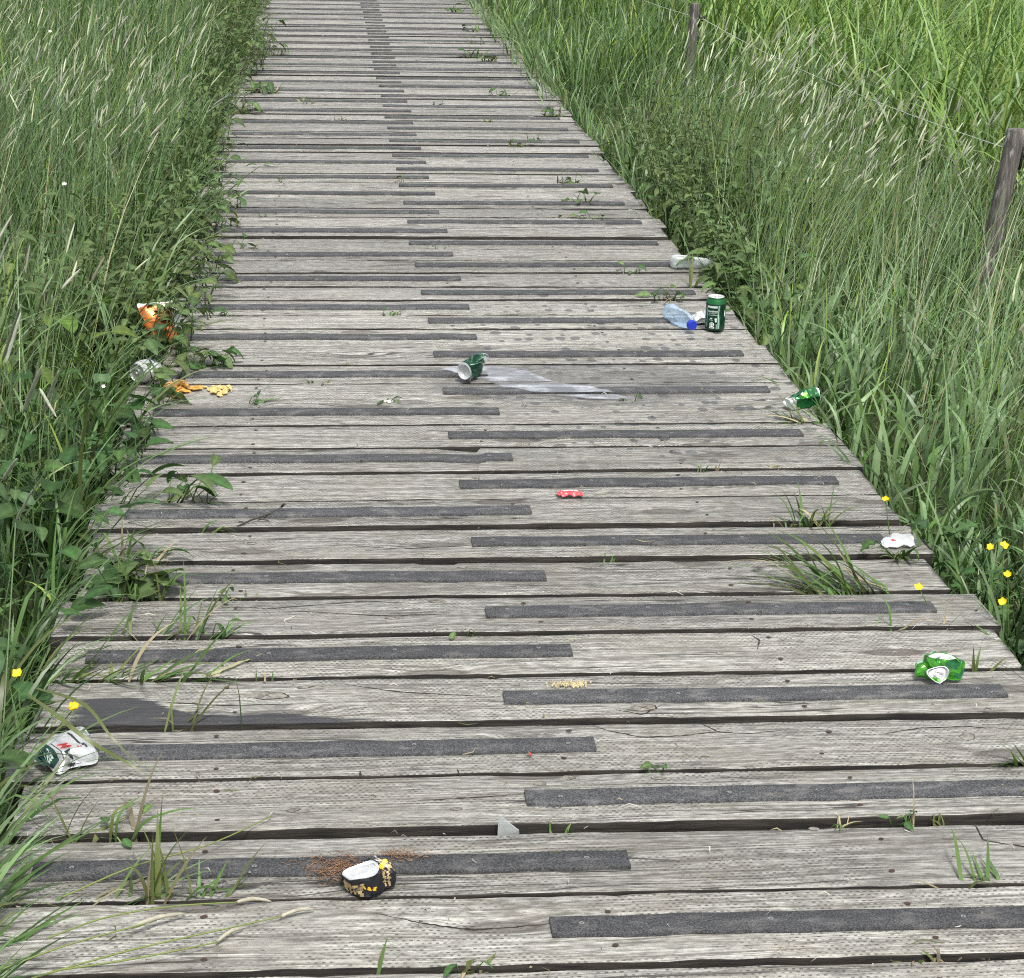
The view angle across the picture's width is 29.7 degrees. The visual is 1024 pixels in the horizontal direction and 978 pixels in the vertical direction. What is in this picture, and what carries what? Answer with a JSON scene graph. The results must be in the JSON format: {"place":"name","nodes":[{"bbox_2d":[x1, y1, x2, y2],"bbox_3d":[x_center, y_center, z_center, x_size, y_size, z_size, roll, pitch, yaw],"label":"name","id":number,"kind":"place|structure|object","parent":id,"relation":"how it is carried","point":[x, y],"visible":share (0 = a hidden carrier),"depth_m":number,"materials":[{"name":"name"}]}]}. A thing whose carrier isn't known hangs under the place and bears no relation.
{"place":"outdoors","nodes":[
{"label":"outdoors","id":0,"kind":"place"},
{"bbox_2d":[0,0,1023,779],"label":"grass seed heads","id":1,"kind":"object","parent":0,"point":[804,142],"depth_m":7.85,"materials":[{"name":"plant"}]},
{"bbox_2d":[0,0,1023,977],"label":"ground","id":2,"kind":"structure","parent":0,"point":[118,442],"depth_m":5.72,"materials":[{"name":"plant"}]},
{"bbox_2d":[0,668,23,806],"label":"buttercup","id":3,"kind":"object","parent":2,"relation":"on","point":[17,672],"visible":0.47,"depth_m":3.43,"materials":[{"name":"yellow plant"}]},
{"bbox_2d":[49,30,62,215],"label":"white flower","id":4,"kind":"object","parent":2,"relation":"on","point":[55,118],"visible":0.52,"depth_m":8.03,"materials":[{"name":"green plant"}]},
{"bbox_2d":[62,182,79,440],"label":"white flower","id":5,"kind":"object","parent":2,"relation":"on","point":[64,183],"visible":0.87,"depth_m":5.57,"materials":[{"name":"green plant"}]},
{"bbox_2d":[0,257,160,844],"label":"leafy undergrowth","id":6,"kind":"object","parent":2,"relation":"on","point":[85,602],"visible":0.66,"depth_m":4.55,"materials":[{"name":"green plant"}]},
{"bbox_2d":[97,384,107,498],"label":"white flower","id":7,"kind":"object","parent":2,"relation":"on","point":[103,386],"visible":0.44,"depth_m":4.98,"materials":[{"name":"green plant"}]},
{"bbox_2d":[0,87,274,432],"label":"nettles","id":8,"kind":"object","parent":2,"relation":"on","point":[122,295],"visible":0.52,"depth_m":6.64,"materials":[{"name":"green plant"}]},
{"bbox_2d":[137,298,181,344],"bbox_3d":[-1.116,-0.529,6.116,0.136,0.130,0.089,-3,20,-13],"label":"crisp bag","id":9,"kind":"object","parent":8,"relation":"on","point":[149,313],"visible":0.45,"depth_m":6.10,"materials":[{"name":"orange"}]},
{"bbox_2d":[157,0,278,156],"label":"nettles","id":10,"kind":"object","parent":2,"relation":"on","point":[214,57],"visible":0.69,"depth_m":11.74,"materials":[{"name":"green plant"}]},
{"bbox_2d":[0,0,1023,977],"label":"boardwalk","id":11,"kind":"structure","parent":2,"relation":"on","point":[774,696],"depth_m":4.05,"materials":[{"name":"grey wood"}]},
{"bbox_2d":[34,726,98,773],"bbox_3d":[-0.805,0.461,3.453,0.120,0.035,0.147,-10,23,-30],"label":"crushed can","id":12,"kind":"object","parent":11,"relation":"on","point":[70,742],"visible":0.81,"depth_m":3.42,"materials":[{"name":"silver metal"}]},
{"bbox_2d":[56,702,78,728],"bbox_3d":[-0.861,0.460,3.586,0.133,0.159,0.041,4,20,7],"label":"buttercup","id":13,"kind":"object","parent":11,"relation":"on","point":[75,706],"visible":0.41,"depth_m":3.55,"materials":[{"name":"yellow plant"}]},
{"bbox_2d":[17,688,147,812],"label":"grass stems","id":14,"kind":"object","parent":11,"relation":"on","point":[70,726],"visible":0.94,"depth_m":3.39,"materials":[{"name":"plant"}]},
{"bbox_2d":[1,912,184,970],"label":"foxtail stalk","id":15,"kind":"object","parent":11,"relation":"on","point":[148,920],"visible":0.98,"depth_m":2.91,"materials":[{"name":"plant"}]},
{"bbox_2d":[47,750,205,842],"bbox_3d":[-0.638,0.523,3.202,0.205,0.136,0.192,-14,25,-37],"label":"weed tuft","id":16,"kind":"object","parent":11,"relation":"on","point":[128,805],"visible":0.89,"depth_m":3.20,"materials":[{"name":"green plant"}]},
{"bbox_2d":[100,804,153,846],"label":"weed tuft","id":17,"kind":"object","parent":11,"relation":"on","point":[127,842],"visible":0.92,"depth_m":3.20,"materials":[{"name":"green plant"}]},
{"bbox_2d":[63,514,193,570],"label":"leafy weed","id":18,"kind":"object","parent":11,"relation":"on","point":[143,553],"visible":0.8,"depth_m":4.36,"materials":[{"name":"green plant"}]},
{"bbox_2d":[72,545,204,601],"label":"leafy weed","id":19,"kind":"object","parent":11,"relation":"on","point":[137,586],"visible":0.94,"depth_m":4.16,"materials":[{"name":"green plant"}]},
{"bbox_2d":[55,831,227,905],"bbox_3d":[-0.587,0.593,3.025,0.278,0.135,0.132,-1,19,-5],"label":"weed tuft","id":20,"kind":"object","parent":11,"relation":"on","point":[129,875],"visible":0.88,"depth_m":3.03,"materials":[{"name":"green plant"}]},
{"bbox_2d":[130,358,163,382],"bbox_3d":[-1.072,-0.353,5.705,0.063,0.069,0.120,13,22,29],"label":"drink can","id":21,"kind":"object","parent":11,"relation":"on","point":[138,372],"visible":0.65,"depth_m":5.67,"materials":[{"name":"silver metal"}]},
{"bbox_2d":[52,927,242,970],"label":"foxtail stalk","id":22,"kind":"object","parent":11,"relation":"on","point":[224,935],"visible":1,"depth_m":2.85,"materials":[{"name":"plant"}]},
{"bbox_2d":[40,621,261,688],"bbox_3d":[-0.711,0.334,3.751,0.445,0.126,0.270,-1,19,-5],"label":"weed tuft","id":23,"kind":"object","parent":11,"relation":"on","point":[162,676],"visible":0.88,"depth_m":3.78,"materials":[{"name":"green plant"}]},
{"bbox_2d":[47,897,270,939],"bbox_3d":[-0.538,0.650,2.944,0.349,0.027,0.030,-8,21,-25],"label":"foxtail stalk","id":24,"kind":"object","parent":11,"relation":"on","point":[247,899],"visible":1,"depth_m":2.96,"materials":[{"name":"plant"}]},
{"bbox_2d":[144,365,191,403],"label":"leafy weed","id":25,"kind":"object","parent":11,"relation":"on","point":[161,375],"visible":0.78,"depth_m":5.51,"materials":[{"name":"green plant"}]},
{"bbox_2d":[62,811,275,897],"bbox_3d":[-0.539,0.590,3.110,0.019,0.023,0.426,19,26,40],"label":"foxtail stalk","id":26,"kind":"object","parent":11,"relation":"on","point":[72,892],"visible":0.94,"depth_m":3.08,"materials":[{"name":"plant"}]},
{"bbox_2d":[31,907,314,977],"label":"foxtail stalk","id":27,"kind":"object","parent":11,"relation":"on","point":[292,911],"visible":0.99,"depth_m":2.89,"materials":[{"name":"plant"}]},
{"bbox_2d":[107,560,240,640],"bbox_3d":[-0.697,0.230,3.994,0.289,0.163,0.117,-1,19,-5],"label":"weed tuft","id":28,"kind":"object","parent":11,"relation":"on","point":[170,626],"visible":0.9,"depth_m":3.98,"materials":[{"name":"green plant"}]},
{"bbox_2d":[120,454,232,503],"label":"leafy weed","id":29,"kind":"object","parent":11,"relation":"on","point":[208,479],"visible":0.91,"depth_m":4.72,"materials":[{"name":"green plant"}]},
{"bbox_2d":[76,11,286,484],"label":"leafy weeds","id":30,"kind":"object","parent":11,"relation":"on","point":[151,346],"visible":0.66,"depth_m":6.23,"materials":[{"name":"green plant"}]},
{"bbox_2d":[160,379,203,396],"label":"food scraps","id":31,"kind":"object","parent":11,"relation":"on","point":[182,384],"visible":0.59,"depth_m":5.63,"materials":[{"name":"food"}]},
{"bbox_2d":[127,793,252,904],"bbox_3d":[-0.507,0.573,3.043,0.198,0.154,0.114,-1,19,-5],"label":"weed tuft","id":32,"kind":"object","parent":11,"relation":"on","point":[153,873],"visible":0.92,"depth_m":3.02,"materials":[{"name":"green plant"}]},
{"bbox_2d":[164,663,244,731],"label":"weed tuft","id":33,"kind":"object","parent":11,"relation":"on","point":[170,712],"visible":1,"depth_m":3.61,"materials":[{"name":"green plant"}]},
{"bbox_2d":[178,342,243,368],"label":"leafy weed","id":34,"kind":"object","parent":11,"relation":"on","point":[225,359],"visible":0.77,"depth_m":5.87,"materials":[{"name":"green plant"}]},
{"bbox_2d":[194,237,237,262],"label":"weed tuft","id":35,"kind":"object","parent":11,"relation":"on","point":[227,256],"visible":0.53,"depth_m":7.21,"materials":[{"name":"green plant"}]},
{"bbox_2d":[171,824,262,905],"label":"weed tuft","id":36,"kind":"object","parent":11,"relation":"on","point":[228,893],"visible":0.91,"depth_m":3.04,"materials":[{"name":"green plant"}]},
{"bbox_2d":[203,385,232,395],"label":"food scraps","id":37,"kind":"object","parent":11,"relation":"on","point":[219,389],"visible":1,"depth_m":5.62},
{"bbox_2d":[201,520,235,532],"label":"weed tuft","id":38,"kind":"object","parent":11,"relation":"on","point":[208,524],"visible":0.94,"depth_m":4.56,"materials":[{"name":"green plant"}]},
{"bbox_2d":[212,306,233,316],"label":"weed tuft","id":39,"kind":"object","parent":11,"relation":"on","point":[219,308],"visible":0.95,"depth_m":6.46,"materials":[{"name":"green plant"}]},
{"bbox_2d":[205,204,243,227],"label":"weed tuft","id":40,"kind":"object","parent":11,"relation":"on","point":[236,221],"visible":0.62,"depth_m":7.82,"materials":[{"name":"green plant"}]},
{"bbox_2d":[212,189,247,207],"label":"weed tuft","id":41,"kind":"object","parent":11,"relation":"on","point":[243,200],"visible":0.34,"depth_m":8.19,"materials":[{"name":"green plant"}]},
{"bbox_2d":[195,588,265,639],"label":"weed tuft","id":42,"kind":"object","parent":11,"relation":"on","point":[201,626],"visible":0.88,"depth_m":3.97,"materials":[{"name":"green plant"}]},
{"bbox_2d":[218,587,258,603],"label":"weed tuft","id":43,"kind":"object","parent":11,"relation":"on","point":[225,598],"visible":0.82,"depth_m":4.17,"materials":[{"name":"green plant"}]},
{"bbox_2d":[228,93,262,113],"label":"weed tuft","id":44,"kind":"object","parent":11,"relation":"on","point":[256,105],"visible":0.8,"depth_m":10.71,"materials":[{"name":"green plant"}]},
{"bbox_2d":[233,233,258,248],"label":"weed tuft","id":45,"kind":"object","parent":11,"relation":"on","point":[251,244],"visible":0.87,"depth_m":7.46,"materials":[{"name":"green plant"}]},
{"bbox_2d":[237,503,285,526],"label":"twig","id":46,"kind":"object","parent":11,"relation":"on","point":[258,518],"visible":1,"depth_m":4.61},
{"bbox_2d":[249,376,277,403],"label":"weed tuft","id":47,"kind":"object","parent":11,"relation":"on","point":[256,401],"visible":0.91,"depth_m":5.54,"materials":[{"name":"green plant"}]},
{"bbox_2d":[246,81,285,93],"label":"weed tuft","id":48,"kind":"object","parent":11,"relation":"on","point":[270,86],"visible":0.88,"depth_m":11.44,"materials":[{"name":"green plant"}]},
{"bbox_2d":[252,43,288,55],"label":"weed tuft","id":49,"kind":"object","parent":11,"relation":"on","point":[283,45],"visible":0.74,"depth_m":13.24,"materials":[{"name":"green plant"}]},
{"bbox_2d":[266,845,446,886],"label":"dry needles","id":50,"kind":"object","parent":11,"relation":"on","point":[338,864],"visible":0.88,"depth_m":3.12,"materials":[{"name":"plant"}]},
{"bbox_2d":[341,855,395,896],"bbox_3d":[-0.229,0.603,3.071,0.089,0.047,0.101,-1,19,-5],"label":"crushed can","id":51,"kind":"object","parent":11,"relation":"on","point":[373,875],"visible":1,"depth_m":3.04,"materials":[{"name":"black"}]},
{"bbox_2d":[376,936,388,973],"bbox_3d":[-0.192,0.696,2.864,0.007,0.055,0.052,7,20,16],"label":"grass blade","id":52,"kind":"object","parent":11,"relation":"on","point":[381,958],"visible":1,"depth_m":2.86,"materials":[{"name":"green plant"}]},
{"bbox_2d":[441,2,468,11],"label":"weed tuft","id":53,"kind":"object","parent":11,"relation":"on","point":[453,9],"visible":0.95,"depth_m":16.26,"materials":[{"name":"green plant"}]},
{"bbox_2d":[446,628,474,638],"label":"weed tuft","id":54,"kind":"object","parent":11,"relation":"on","point":[452,635],"visible":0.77,"depth_m":3.99,"materials":[{"name":"green plant"}]},
{"bbox_2d":[444,953,495,977],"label":"weed tuft","id":55,"kind":"object","parent":11,"relation":"on","point":[448,969],"visible":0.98,"depth_m":2.85,"materials":[{"name":"green plant"}]},
{"bbox_2d":[457,353,488,381],"bbox_3d":[-0.117,-0.370,5.805,0.058,0.077,0.121,13,22,29],"label":"crushed can","id":56,"kind":"object","parent":11,"relation":"on","point":[470,369],"visible":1,"depth_m":5.78,"materials":[{"name":"green metal"}]},
{"bbox_2d":[458,47,488,57],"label":"weed tuft","id":57,"kind":"object","parent":11,"relation":"on","point":[476,56],"visible":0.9,"depth_m":13.36,"materials":[{"name":"green plant"}]},
{"bbox_2d":[476,49,499,61],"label":"weed tuft","id":58,"kind":"object","parent":11,"relation":"on","point":[494,58],"visible":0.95,"depth_m":13.18,"materials":[{"name":"green plant"}]},
{"bbox_2d":[488,88,521,95],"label":"weed tuft","id":59,"kind":"object","parent":11,"relation":"on","point":[492,89],"visible":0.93,"depth_m":11.61,"materials":[{"name":"green plant"}]},
{"bbox_2d":[1,14,1023,971],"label":"plant bits","id":60,"kind":"object","parent":11,"relation":"on","point":[491,676],"visible":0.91,"depth_m":3.63,"materials":[{"name":"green plant"}]},
{"bbox_2d":[508,139,534,146],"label":"weed tuft","id":61,"kind":"object","parent":11,"relation":"on","point":[513,140],"visible":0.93,"depth_m":9.87,"materials":[{"name":"green plant"}]},
{"bbox_2d":[445,366,622,398],"bbox_3d":[0.059,-0.318,5.771,0.623,0.008,0.216,17,25,38],"label":"spilt drink","id":62,"kind":"object","parent":11,"relation":"on","point":[580,388],"visible":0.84,"depth_m":5.74,"materials":[{"name":"liquid"}]},
{"bbox_2d":[541,106,567,116],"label":"weed tuft","id":63,"kind":"object","parent":11,"relation":"on","point":[551,112],"visible":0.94,"depth_m":10.87,"materials":[{"name":"green plant"}]},
{"bbox_2d":[545,680,591,688],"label":"crumbs","id":64,"kind":"object","parent":11,"relation":"on","point":[565,683],"visible":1,"depth_m":3.79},
{"bbox_2d":[556,490,582,496],"bbox_3d":[0.144,0.009,4.834,0.068,0.013,0.033,1,19,-2],"label":"sweet wrapper","id":65,"kind":"object","parent":11,"relation":"on","point":[573,493],"visible":1,"depth_m":4.83,"materials":[{"name":"red"}]},
{"bbox_2d":[557,170,582,183],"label":"weed tuft","id":66,"kind":"object","parent":11,"relation":"on","point":[568,179],"visible":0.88,"depth_m":8.93,"materials":[{"name":"green plant"}]},
{"bbox_2d":[561,188,599,202],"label":"weed tuft","id":67,"kind":"object","parent":11,"relation":"on","point":[585,190],"visible":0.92,"depth_m":8.46,"materials":[{"name":"green plant"}]},
{"bbox_2d":[578,209,605,218],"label":"weed tuft","id":68,"kind":"object","parent":11,"relation":"on","point":[583,211],"visible":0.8,"depth_m":8.14,"materials":[{"name":"green plant"}]},
{"bbox_2d":[616,261,650,273],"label":"weed tuft","id":69,"kind":"object","parent":11,"relation":"on","point":[642,266],"visible":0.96,"depth_m":7.20,"materials":[{"name":"green plant"}]},
{"bbox_2d":[639,760,666,772],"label":"weed tuft","id":70,"kind":"object","parent":11,"relation":"on","point":[646,764],"visible":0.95,"depth_m":3.45,"materials":[{"name":"green plant"}]},
{"bbox_2d":[635,284,685,301],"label":"weed tuft","id":71,"kind":"object","parent":11,"relation":"on","point":[645,293],"visible":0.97,"depth_m":6.83,"materials":[{"name":"green plant"}]},
{"bbox_2d":[662,303,696,329],"bbox_3d":[0.569,-0.572,6.446,0.055,0.058,0.207,-6,21,-20],"label":"plastic bottle","id":72,"kind":"object","parent":11,"relation":"on","point":[691,324],"visible":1,"depth_m":6.39,"materials":[{"name":"blue"}]},
{"bbox_2d":[688,257,692,287],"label":"weed tuft","id":73,"kind":"object","parent":11,"relation":"on","point":[690,276],"visible":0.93,"depth_m":7.03,"materials":[{"name":"green plant"}]},
{"bbox_2d":[670,254,712,268],"bbox_3d":[0.697,-0.860,7.286,0.201,0.053,0.057,-1,19,-5],"label":"plastic bottle","id":74,"kind":"object","parent":11,"relation":"on","point":[695,259],"visible":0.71,"depth_m":7.27,"materials":[{"name":"white"}]},
{"bbox_2d":[689,310,705,322],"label":"crushed can","id":75,"kind":"object","parent":11,"relation":"on","point":[698,316],"visible":0.56,"depth_m":6.48,"materials":[{"name":"silver metal"}]},
{"bbox_2d":[705,294,725,331],"bbox_3d":[0.674,-0.583,6.397,0.066,0.117,0.066,-1,19,-5],"label":"standing can","id":76,"kind":"object","parent":11,"relation":"on","point":[715,311],"visible":1,"depth_m":6.38,"materials":[{"name":"green metal"}]},
{"bbox_2d":[758,394,828,426],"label":"weed tuft","id":77,"kind":"object","parent":11,"relation":"on","point":[788,418],"visible":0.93,"depth_m":5.48,"materials":[{"name":"green plant"}]},
{"bbox_2d":[783,387,820,409],"bbox_3d":[0.839,-0.265,5.599,0.111,0.058,0.059,-9,22,-26],"label":"crushed can","id":78,"kind":"object","parent":11,"relation":"on","point":[802,399],"visible":0.87,"depth_m":5.59,"materials":[{"name":"green metal"}]},
{"bbox_2d":[719,517,889,594],"bbox_3d":[0.620,0.137,4.344,0.427,0.164,0.268,-3,20,-12],"label":"weed tuft","id":79,"kind":"object","parent":11,"relation":"on","point":[838,576],"visible":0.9,"depth_m":4.30,"materials":[{"name":"green plant"}]},
{"bbox_2d":[770,483,858,526],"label":"weed tuft","id":80,"kind":"object","parent":11,"relation":"on","point":[804,518],"visible":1,"depth_m":4.69,"materials":[{"name":"green plant"}]},
{"bbox_2d":[832,812,860,829],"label":"weed tuft","id":81,"kind":"object","parent":11,"relation":"on","point":[839,822],"visible":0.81,"depth_m":3.30,"materials":[{"name":"beige plant"}]},
{"bbox_2d":[869,546,919,562],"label":"weed tuft","id":82,"kind":"object","parent":11,"relation":"on","point":[897,556],"visible":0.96,"depth_m":4.47,"materials":[{"name":"green plant"}]},
{"bbox_2d":[877,810,916,830],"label":"weed tuft","id":83,"kind":"object","parent":11,"relation":"on","point":[908,824],"visible":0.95,"depth_m":3.30,"materials":[{"name":"green plant"}]},
{"bbox_2d":[881,533,914,547],"bbox_3d":[0.909,0.122,4.554,0.083,0.025,0.047,-1,19,-5],"label":"crushed can","id":84,"kind":"object","parent":11,"relation":"on","point":[895,540],"visible":0.96,"depth_m":4.54,"materials":[{"name":"silver metal"}]},
{"bbox_2d":[912,784,914,826],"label":"weed tuft","id":85,"kind":"object","parent":11,"relation":"on","point":[913,806],"visible":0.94,"depth_m":3.31,"materials":[{"name":"beige plant"}]},
{"bbox_2d":[892,947,942,964],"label":"weed tuft","id":86,"kind":"object","parent":11,"relation":"on","point":[938,957],"visible":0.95,"depth_m":2.92,"materials":[{"name":"green plant"}]},
{"bbox_2d":[875,599,973,630],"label":"weed tuft","id":87,"kind":"object","parent":11,"relation":"on","point":[890,619],"visible":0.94,"depth_m":4.09,"materials":[{"name":"green plant"}]},
{"bbox_2d":[930,813,944,825],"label":"weed tuft","id":88,"kind":"object","parent":11,"relation":"on","point":[938,821],"visible":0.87,"depth_m":3.32,"materials":[{"name":"green plant"}]},
{"bbox_2d":[914,652,964,683],"bbox_3d":[0.853,0.355,3.855,0.091,0.041,0.083,11,22,26],"label":"crushed can","id":89,"kind":"object","parent":11,"relation":"on","point":[939,668],"visible":1,"depth_m":3.85,"materials":[{"name":"green"}]},
{"bbox_2d":[914,828,999,887],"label":"weed tuft","id":90,"kind":"object","parent":11,"relation":"on","point":[988,863],"visible":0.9,"depth_m":3.14,"materials":[{"name":"green plant"}]},
{"bbox_2d":[972,647,1007,671],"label":"weed tuft","id":91,"kind":"object","parent":11,"relation":"on","point":[974,667],"visible":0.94,"depth_m":3.91,"materials":[{"name":"green plant"}]},
{"bbox_2d":[988,740,1023,766],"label":"weed tuft","id":92,"kind":"object","parent":11,"relation":"on","point":[1016,760],"visible":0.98,"depth_m":3.51,"materials":[{"name":"green plant"}]},
{"bbox_2d":[683,3,704,103],"bbox_3d":[1.174,-2.600,12.616,0.142,1.127,0.069,-1,19,-5],"label":"fence post","id":93,"kind":"object","parent":2,"relation":"on","point":[694,12],"visible":0.46,"depth_m":12.48,"materials":[{"name":"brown wood"}]},
{"bbox_2d":[587,67,848,333],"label":"nettles","id":94,"kind":"object","parent":2,"relation":"on","point":[738,258],"visible":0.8,"depth_m":8.28,"materials":[{"name":"green plant"}]},
{"bbox_2d":[602,124,852,358],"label":"leafy undergrowth","id":95,"kind":"object","parent":2,"relation":"on","point":[777,314],"visible":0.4,"depth_m":6.97,"materials":[{"name":"green plant"}]},
{"bbox_2d":[914,582,927,604],"bbox_3d":[0.925,0.306,4.239,0.121,0.233,0.056,-3,20,-11],"label":"buttercup","id":96,"kind":"object","parent":2,"relation":"on","point":[919,586],"visible":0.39,"depth_m":4.18,"materials":[{"name":"yellow plant"}]},
{"bbox_2d":[860,482,1023,667],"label":"buttercup","id":97,"kind":"object","parent":2,"relation":"on","point":[949,532],"depth_m":4.51,"materials":[{"name":"plant"}]},
{"bbox_2d":[968,128,1023,315],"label":"fence post","id":98,"kind":"object","parent":2,"relation":"on","point":[1011,160],"visible":0.46,"depth_m":7.21,"materials":[{"name":"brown wood"}]},
{"bbox_2d":[644,0,1001,146],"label":"electric wire","id":99,"kind":"object","parent":98,"relation":"attached to","point":[832,83],"visible":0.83,"depth_m":9.61,"materials":[{"name":"grey"}]},
{"bbox_2d":[987,541,1008,613],"bbox_3d":[1.045,0.258,4.243,0.055,0.326,0.075,-1,19,-5],"label":"buttercup","id":100,"kind":"object","parent":2,"relation":"on","point":[1003,544],"visible":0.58,"depth_m":4.18,"materials":[{"name":"yellow plant"}]},
{"bbox_2d":[998,597,1006,642],"bbox_3d":[1.026,0.349,4.053,0.056,0.278,0.069,10,21,23],"label":"buttercup","id":101,"kind":"object","parent":2,"relation":"on","point":[1002,601],"visible":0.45,"depth_m":3.99,"materials":[{"name":"yellow plant"}]},
{"bbox_2d":[1003,570,1010,645],"bbox_3d":[1.055,0.307,4.141,0.060,0.300,0.062,-8,22,-26],"label":"buttercup","id":102,"kind":"object","parent":2,"relation":"on","point":[1007,573],"visible":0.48,"depth_m":4.09,"materials":[{"name":"yellow plant"}]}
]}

